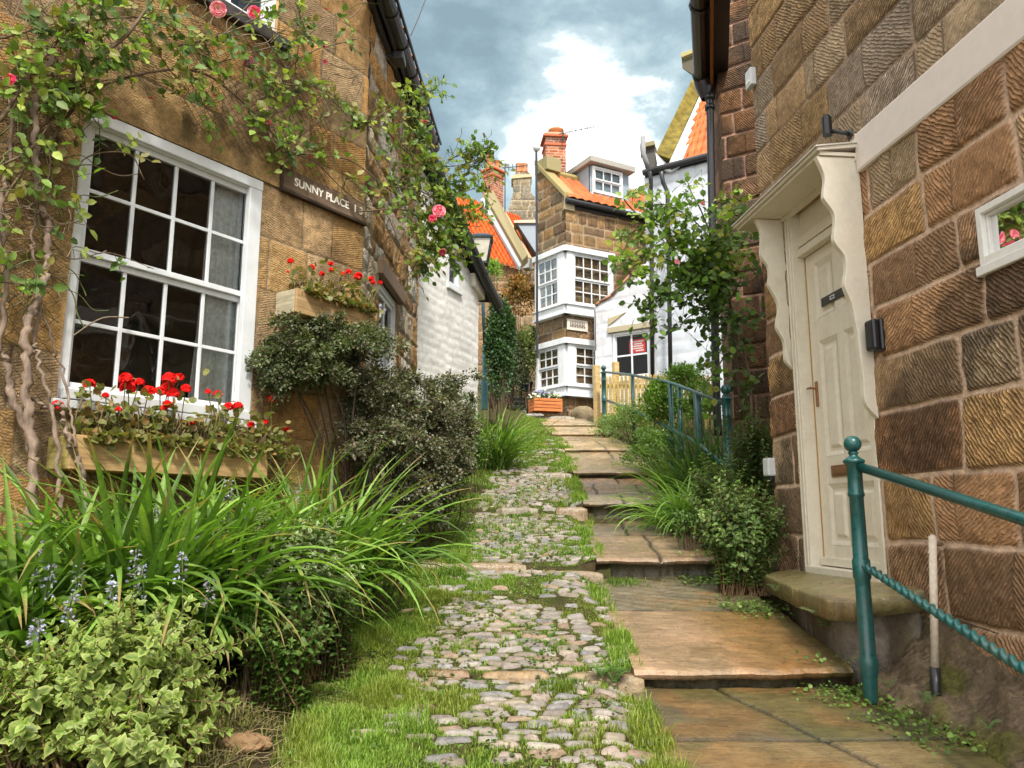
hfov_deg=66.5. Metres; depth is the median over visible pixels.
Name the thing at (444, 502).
leafy plant
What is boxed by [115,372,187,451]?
geranium
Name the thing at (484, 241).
street lamp
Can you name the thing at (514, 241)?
pantiled house
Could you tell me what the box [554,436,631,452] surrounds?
stone step
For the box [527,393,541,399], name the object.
pansy
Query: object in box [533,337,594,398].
bay window
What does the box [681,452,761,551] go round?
leafy plant
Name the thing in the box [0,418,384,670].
daylily
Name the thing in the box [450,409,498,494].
leafy plant
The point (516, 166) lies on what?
tv aerial
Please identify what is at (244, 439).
geranium
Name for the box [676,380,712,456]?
shrub
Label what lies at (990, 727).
fern
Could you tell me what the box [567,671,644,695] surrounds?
kerb stone
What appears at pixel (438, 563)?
kerb stone
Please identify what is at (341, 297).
geranium
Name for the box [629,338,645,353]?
notice
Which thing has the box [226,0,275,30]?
window
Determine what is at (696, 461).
crocosmia
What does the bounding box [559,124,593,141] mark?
tv aerial
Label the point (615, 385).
picket fence
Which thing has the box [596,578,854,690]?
stone step
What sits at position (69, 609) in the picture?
bluebell
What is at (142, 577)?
bluebell
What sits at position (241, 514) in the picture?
daylily
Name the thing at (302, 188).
house sign
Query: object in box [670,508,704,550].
weeds
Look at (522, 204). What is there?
stone chimney
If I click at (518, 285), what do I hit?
autumn shrub
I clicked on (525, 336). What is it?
ivy
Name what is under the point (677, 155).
white house
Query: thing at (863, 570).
handrail
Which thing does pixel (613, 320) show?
white cottage
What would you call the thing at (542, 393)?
pansy
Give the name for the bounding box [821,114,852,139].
spotlight
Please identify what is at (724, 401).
railing
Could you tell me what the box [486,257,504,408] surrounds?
ivy
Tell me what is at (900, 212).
brown stone house
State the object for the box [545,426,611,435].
stone step
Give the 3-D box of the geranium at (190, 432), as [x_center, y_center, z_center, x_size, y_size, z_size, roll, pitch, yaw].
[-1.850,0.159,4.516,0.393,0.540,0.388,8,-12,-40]
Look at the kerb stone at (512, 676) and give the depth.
3.70 m
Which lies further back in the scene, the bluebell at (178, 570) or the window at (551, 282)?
the window at (551, 282)
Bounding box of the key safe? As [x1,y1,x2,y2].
[864,318,885,352]
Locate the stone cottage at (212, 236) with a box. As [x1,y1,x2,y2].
[0,0,441,556]
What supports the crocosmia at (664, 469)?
on the ground at (232, 677)
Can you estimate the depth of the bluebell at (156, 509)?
3.45 m
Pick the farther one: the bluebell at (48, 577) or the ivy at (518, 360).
the ivy at (518, 360)
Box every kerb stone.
[420,561,448,568]
[427,668,469,679]
[458,561,525,571]
[482,669,549,681]
[496,507,537,513]
[520,472,570,477]
[525,413,543,415]
[529,416,574,418]
[543,570,602,582]
[556,507,587,520]
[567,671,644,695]
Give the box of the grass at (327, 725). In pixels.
[177,412,700,767]
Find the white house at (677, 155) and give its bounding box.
[640,49,723,419]
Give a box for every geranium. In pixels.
[52,372,144,450]
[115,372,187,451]
[161,368,227,456]
[205,389,261,457]
[244,396,301,460]
[283,257,334,300]
[318,260,361,307]
[339,269,383,319]
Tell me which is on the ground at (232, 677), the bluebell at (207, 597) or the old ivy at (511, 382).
the bluebell at (207, 597)
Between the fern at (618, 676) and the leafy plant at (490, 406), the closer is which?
the fern at (618, 676)
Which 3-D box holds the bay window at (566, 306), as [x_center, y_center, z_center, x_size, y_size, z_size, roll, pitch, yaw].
[1.437,-2.229,18.244,1.582,1.592,1.186,5,-11,-28]
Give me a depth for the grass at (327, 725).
3.59 m
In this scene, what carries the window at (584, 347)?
in the corner house at (579, 223)
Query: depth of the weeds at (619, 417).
11.61 m
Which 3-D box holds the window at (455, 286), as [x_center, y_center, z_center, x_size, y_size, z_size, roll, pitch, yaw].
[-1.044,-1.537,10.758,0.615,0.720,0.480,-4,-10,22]
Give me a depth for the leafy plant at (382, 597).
4.77 m
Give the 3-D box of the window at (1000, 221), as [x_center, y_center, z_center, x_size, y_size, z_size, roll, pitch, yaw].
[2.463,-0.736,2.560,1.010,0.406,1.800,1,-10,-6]
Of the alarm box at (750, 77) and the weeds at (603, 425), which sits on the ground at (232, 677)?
the weeds at (603, 425)
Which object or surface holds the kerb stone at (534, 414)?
on the ground at (232, 677)
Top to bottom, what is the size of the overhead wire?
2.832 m
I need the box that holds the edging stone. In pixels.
[219,730,272,755]
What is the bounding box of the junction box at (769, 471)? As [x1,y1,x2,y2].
[763,458,775,480]
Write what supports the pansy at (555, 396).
in the wooden planter at (547, 405)
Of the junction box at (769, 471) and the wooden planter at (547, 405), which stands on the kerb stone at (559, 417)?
the wooden planter at (547, 405)
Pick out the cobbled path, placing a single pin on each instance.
(579, 625)
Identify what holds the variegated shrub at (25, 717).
on the ground at (232, 677)
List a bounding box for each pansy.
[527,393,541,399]
[536,390,547,397]
[543,389,553,397]
[552,391,560,398]
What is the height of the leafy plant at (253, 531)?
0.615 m
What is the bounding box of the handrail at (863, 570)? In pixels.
[842,436,1023,703]
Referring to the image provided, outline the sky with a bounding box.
[396,0,693,213]
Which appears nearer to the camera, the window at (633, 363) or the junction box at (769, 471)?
the junction box at (769, 471)
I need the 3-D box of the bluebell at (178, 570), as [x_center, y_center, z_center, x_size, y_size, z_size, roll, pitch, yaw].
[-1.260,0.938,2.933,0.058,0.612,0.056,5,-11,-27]
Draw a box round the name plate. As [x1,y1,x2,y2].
[567,318,587,331]
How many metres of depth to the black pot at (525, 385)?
18.14 m
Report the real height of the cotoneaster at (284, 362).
1.515 m
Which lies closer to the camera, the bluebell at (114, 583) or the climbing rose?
the bluebell at (114, 583)
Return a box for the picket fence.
[593,362,713,428]
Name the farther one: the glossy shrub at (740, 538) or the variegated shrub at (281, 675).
the glossy shrub at (740, 538)
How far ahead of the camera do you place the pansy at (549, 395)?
16.32 m
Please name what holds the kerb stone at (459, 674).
on the ground at (232, 677)
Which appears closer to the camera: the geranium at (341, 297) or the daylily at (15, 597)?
the daylily at (15, 597)
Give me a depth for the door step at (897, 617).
3.79 m
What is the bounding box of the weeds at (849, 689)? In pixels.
[782,650,899,708]
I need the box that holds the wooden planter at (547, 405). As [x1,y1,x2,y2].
[528,398,562,413]
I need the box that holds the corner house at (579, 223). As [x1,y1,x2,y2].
[532,127,646,415]
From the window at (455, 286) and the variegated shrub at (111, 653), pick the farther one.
the window at (455, 286)
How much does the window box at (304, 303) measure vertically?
0.168 m
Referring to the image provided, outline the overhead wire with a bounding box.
[410,0,425,35]
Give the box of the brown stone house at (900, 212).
[688,0,1023,767]
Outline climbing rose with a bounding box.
[0,0,515,550]
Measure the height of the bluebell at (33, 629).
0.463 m
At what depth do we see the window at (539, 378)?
17.78 m
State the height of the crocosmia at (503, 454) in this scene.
0.915 m
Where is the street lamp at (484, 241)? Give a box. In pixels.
[472,233,492,409]
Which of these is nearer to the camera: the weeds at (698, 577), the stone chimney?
the weeds at (698, 577)
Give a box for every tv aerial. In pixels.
[504,163,527,212]
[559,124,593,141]
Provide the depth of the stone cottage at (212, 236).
5.28 m
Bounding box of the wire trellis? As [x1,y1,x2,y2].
[0,0,331,474]
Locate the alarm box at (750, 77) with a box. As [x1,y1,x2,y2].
[745,67,755,90]
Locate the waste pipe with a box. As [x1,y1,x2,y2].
[928,534,943,696]
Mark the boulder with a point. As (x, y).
(582, 412)
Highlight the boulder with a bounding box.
[570,406,593,418]
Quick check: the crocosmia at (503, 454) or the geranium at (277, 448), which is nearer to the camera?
the geranium at (277, 448)
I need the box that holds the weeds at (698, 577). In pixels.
[661,549,717,587]
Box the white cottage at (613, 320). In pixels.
[594,262,655,412]
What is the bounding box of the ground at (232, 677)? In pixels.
[0,383,792,767]
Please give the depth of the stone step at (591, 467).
9.60 m
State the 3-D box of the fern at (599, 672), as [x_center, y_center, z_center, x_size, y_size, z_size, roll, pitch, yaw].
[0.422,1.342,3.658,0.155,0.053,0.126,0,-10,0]
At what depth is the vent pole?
18.24 m
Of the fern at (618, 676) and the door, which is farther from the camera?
the door
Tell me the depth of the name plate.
17.55 m
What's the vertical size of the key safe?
0.175 m
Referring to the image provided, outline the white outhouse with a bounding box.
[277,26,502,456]
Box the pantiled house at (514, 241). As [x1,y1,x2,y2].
[456,144,538,393]
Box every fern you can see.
[587,662,618,676]
[598,667,629,681]
[799,607,832,626]
[877,679,898,686]
[919,691,939,702]
[977,718,1000,728]
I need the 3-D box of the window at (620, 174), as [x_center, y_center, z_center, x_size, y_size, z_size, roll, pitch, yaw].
[2.299,-4.846,18.918,0.962,0.818,0.120,5,-11,-28]
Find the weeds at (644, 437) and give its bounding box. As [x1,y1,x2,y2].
[619,424,678,478]
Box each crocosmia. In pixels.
[460,401,560,470]
[597,437,734,493]
[598,463,774,546]
[633,397,770,500]
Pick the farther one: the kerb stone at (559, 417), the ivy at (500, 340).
the kerb stone at (559, 417)
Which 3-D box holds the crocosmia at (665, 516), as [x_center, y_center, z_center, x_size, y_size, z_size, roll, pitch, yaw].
[1.569,1.105,6.848,1.836,0.929,1.798,0,-10,0]
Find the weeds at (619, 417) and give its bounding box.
[601,397,657,444]
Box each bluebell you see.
[18,540,43,688]
[25,618,46,767]
[39,562,57,641]
[61,592,79,706]
[70,562,84,618]
[105,575,121,615]
[125,549,141,632]
[133,564,146,625]
[154,504,159,519]
[172,551,187,635]
[189,532,205,617]
[196,578,216,723]
[223,480,233,529]
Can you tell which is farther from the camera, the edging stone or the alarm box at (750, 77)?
the alarm box at (750, 77)
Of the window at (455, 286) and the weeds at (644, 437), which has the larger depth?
the window at (455, 286)
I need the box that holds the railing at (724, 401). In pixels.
[600,365,733,481]
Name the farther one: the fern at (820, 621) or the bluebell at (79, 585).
the fern at (820, 621)
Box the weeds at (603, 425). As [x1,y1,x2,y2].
[588,414,628,437]
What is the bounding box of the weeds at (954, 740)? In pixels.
[889,710,994,759]
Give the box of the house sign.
[279,165,366,226]
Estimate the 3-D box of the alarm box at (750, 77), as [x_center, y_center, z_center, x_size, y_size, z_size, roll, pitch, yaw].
[1.772,-2.268,5.802,0.050,0.136,0.100,1,-10,-6]
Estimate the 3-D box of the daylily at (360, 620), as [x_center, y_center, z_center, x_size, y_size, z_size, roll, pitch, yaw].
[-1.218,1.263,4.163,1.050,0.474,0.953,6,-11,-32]
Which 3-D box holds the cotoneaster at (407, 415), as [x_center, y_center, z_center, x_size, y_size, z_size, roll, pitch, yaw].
[-0.749,0.568,5.972,1.042,1.553,1.712,-7,-12,34]
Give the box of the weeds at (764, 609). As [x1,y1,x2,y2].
[692,594,793,621]
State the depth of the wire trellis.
4.97 m
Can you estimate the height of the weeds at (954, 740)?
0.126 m
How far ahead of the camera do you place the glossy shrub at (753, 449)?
6.42 m
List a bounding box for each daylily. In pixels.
[0,402,434,661]
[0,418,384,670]
[0,453,251,678]
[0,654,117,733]
[153,427,516,629]
[347,595,398,653]
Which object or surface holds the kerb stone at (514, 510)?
on the ground at (232, 677)
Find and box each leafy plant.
[219,587,287,705]
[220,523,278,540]
[358,517,421,607]
[428,472,472,542]
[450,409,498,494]
[456,391,478,426]
[478,369,508,423]
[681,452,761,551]
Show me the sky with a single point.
(520, 70)
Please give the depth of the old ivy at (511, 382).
18.10 m
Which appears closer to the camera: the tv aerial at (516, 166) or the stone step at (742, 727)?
the stone step at (742, 727)
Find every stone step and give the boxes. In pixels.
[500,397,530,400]
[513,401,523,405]
[541,418,595,426]
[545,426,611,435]
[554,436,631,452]
[565,452,656,479]
[572,478,677,518]
[585,521,717,578]
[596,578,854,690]
[632,687,1005,767]
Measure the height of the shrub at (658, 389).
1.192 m
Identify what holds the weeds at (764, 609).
on the stone step at (681, 637)
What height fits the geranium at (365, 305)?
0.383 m
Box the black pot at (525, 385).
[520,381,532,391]
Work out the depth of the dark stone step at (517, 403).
18.70 m
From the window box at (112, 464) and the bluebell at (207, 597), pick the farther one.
the window box at (112, 464)
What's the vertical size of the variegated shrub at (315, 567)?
0.823 m
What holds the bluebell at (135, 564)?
on the ground at (232, 677)
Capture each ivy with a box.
[482,293,517,434]
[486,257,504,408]
[496,332,529,409]
[502,314,517,408]
[516,322,536,412]
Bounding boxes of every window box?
[46,434,267,478]
[275,288,376,331]
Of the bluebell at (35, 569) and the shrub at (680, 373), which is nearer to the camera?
the bluebell at (35, 569)
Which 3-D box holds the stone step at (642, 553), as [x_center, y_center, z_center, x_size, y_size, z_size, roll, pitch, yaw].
[1.107,1.413,6.474,1.018,0.548,1.962,0,-10,0]
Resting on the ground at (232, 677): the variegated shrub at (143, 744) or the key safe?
the variegated shrub at (143, 744)
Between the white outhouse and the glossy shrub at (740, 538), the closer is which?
the glossy shrub at (740, 538)
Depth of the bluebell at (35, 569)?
2.88 m
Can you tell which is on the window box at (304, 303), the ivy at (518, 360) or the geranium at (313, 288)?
the geranium at (313, 288)
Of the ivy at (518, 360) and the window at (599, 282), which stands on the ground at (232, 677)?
the ivy at (518, 360)
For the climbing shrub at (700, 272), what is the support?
attached to the brown stone house at (900, 212)
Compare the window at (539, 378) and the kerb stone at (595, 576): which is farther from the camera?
the window at (539, 378)
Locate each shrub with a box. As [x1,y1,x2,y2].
[0,574,261,767]
[0,635,147,767]
[71,685,215,767]
[214,500,364,683]
[232,597,336,717]
[312,572,372,682]
[500,271,534,405]
[601,169,765,440]
[632,376,692,465]
[658,361,710,434]
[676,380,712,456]
[691,470,790,596]
[723,402,774,518]
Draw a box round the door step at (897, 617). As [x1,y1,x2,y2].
[764,569,925,686]
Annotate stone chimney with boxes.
[504,162,534,270]
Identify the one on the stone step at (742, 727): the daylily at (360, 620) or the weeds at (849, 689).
the weeds at (849, 689)
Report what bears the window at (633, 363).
in the white cottage at (613, 320)
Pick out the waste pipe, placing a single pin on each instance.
(935, 683)
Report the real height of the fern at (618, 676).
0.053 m
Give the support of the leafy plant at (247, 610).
on the ground at (232, 677)
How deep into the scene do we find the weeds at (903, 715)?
3.29 m
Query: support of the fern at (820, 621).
on the door step at (897, 617)
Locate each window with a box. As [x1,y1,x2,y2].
[51,120,256,428]
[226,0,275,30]
[359,280,395,390]
[446,249,462,295]
[532,244,614,323]
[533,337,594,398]
[537,346,558,389]
[538,254,557,310]
[573,252,610,305]
[575,344,612,386]
[589,165,622,200]
[612,329,649,381]
[975,183,1023,265]
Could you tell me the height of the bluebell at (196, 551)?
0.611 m
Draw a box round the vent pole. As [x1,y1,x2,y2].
[533,144,540,358]
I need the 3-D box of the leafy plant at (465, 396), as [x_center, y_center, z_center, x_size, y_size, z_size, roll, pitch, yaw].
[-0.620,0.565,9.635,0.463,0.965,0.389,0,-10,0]
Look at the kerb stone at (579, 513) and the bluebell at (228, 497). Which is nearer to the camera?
the bluebell at (228, 497)
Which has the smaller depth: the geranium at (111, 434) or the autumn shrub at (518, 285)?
the geranium at (111, 434)
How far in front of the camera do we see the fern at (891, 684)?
3.36 m
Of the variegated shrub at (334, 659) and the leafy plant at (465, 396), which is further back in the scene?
the leafy plant at (465, 396)
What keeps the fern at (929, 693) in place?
on the stone step at (742, 727)
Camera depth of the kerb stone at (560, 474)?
9.21 m
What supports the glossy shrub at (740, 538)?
on the ground at (232, 677)
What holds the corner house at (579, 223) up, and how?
on the ground at (232, 677)
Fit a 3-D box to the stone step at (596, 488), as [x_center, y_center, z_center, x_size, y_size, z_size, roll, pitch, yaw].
[1.192,1.263,8.323,1.020,0.602,1.765,0,-10,0]
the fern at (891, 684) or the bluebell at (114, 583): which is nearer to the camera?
the bluebell at (114, 583)
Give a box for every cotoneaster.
[244,307,411,513]
[332,362,487,562]
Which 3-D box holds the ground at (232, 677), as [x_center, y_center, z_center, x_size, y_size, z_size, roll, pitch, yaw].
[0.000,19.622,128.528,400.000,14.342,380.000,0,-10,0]
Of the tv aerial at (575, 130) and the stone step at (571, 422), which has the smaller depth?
the stone step at (571, 422)
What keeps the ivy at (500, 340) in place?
on the ground at (232, 677)
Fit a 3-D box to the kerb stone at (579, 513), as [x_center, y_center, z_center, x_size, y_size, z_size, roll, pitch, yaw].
[0.570,1.263,7.492,0.300,0.170,0.131,0,-10,0]
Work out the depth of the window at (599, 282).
17.91 m
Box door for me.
[805,242,880,570]
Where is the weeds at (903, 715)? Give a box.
[819,689,961,737]
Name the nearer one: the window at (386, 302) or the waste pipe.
the waste pipe
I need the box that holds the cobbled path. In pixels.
[227,424,662,767]
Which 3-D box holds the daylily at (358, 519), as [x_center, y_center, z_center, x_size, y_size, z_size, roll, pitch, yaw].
[-1.062,0.772,4.333,2.194,1.147,2.195,0,-10,0]

